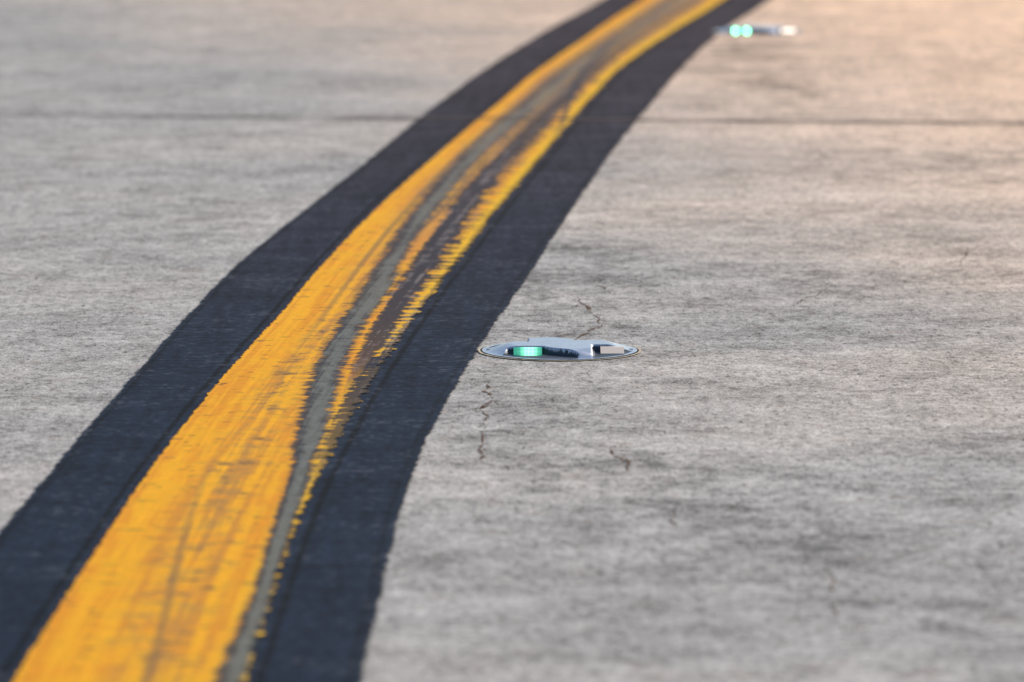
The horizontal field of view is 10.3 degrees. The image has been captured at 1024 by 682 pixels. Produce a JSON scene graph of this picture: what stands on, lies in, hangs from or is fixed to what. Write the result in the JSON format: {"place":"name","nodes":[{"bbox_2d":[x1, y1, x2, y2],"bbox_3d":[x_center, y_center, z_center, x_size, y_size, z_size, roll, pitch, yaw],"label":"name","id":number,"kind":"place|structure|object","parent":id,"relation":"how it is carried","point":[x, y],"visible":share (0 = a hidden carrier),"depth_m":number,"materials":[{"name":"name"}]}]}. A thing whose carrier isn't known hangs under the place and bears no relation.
{"place":"outdoors","nodes":[
{"label":"outdoors","id":0,"kind":"place"},
{"bbox_2d":[0,0,1023,681],"bbox_3d":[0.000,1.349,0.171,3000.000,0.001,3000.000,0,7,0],"label":"concrete pavement","id":1,"kind":"structure","parent":0,"point":[856,426],"depth_m":11.31,"materials":[{"name":"grey concrete"}]},
{"bbox_2d":[12,0,722,681],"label":"yellow centreline marking","id":2,"kind":"object","parent":1,"relation":"on","point":[174,580],"visible":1,"depth_m":9.68,"materials":[{"name":"paint"}]},
{"bbox_2d":[0,0,768,681],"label":"black border marking","id":3,"kind":"object","parent":1,"relation":"on","point":[318,616],"visible":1,"depth_m":10.26,"materials":[{"name":"paint"}]},
{"bbox_2d":[478,337,640,360],"bbox_3d":[0.089,0.011,10.693,0.308,0.014,0.309,0,7,0],"label":"inset taxiway light","id":4,"kind":"object","parent":1,"relation":"on","point":[555,349],"visible":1,"depth_m":10.64,"materials":[{"name":"metal"}]},
{"bbox_2d":[154,115,1023,122],"bbox_3d":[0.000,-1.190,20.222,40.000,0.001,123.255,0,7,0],"label":"slab joint","id":5,"kind":"object","parent":1,"relation":"on","point":[633,119],"visible":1,"depth_m":15.62,"materials":[{"name":"grey concrete"}]},
{"bbox_2d":[712,25,804,34],"bbox_3d":[0.824,-1.043,19.027,0.309,0.014,0.309,0,7,0],"label":"inset taxiway light","id":6,"kind":"object","parent":1,"relation":"on","point":[755,29],"visible":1,"depth_m":18.96,"materials":[{"name":"metal"}]}
]}

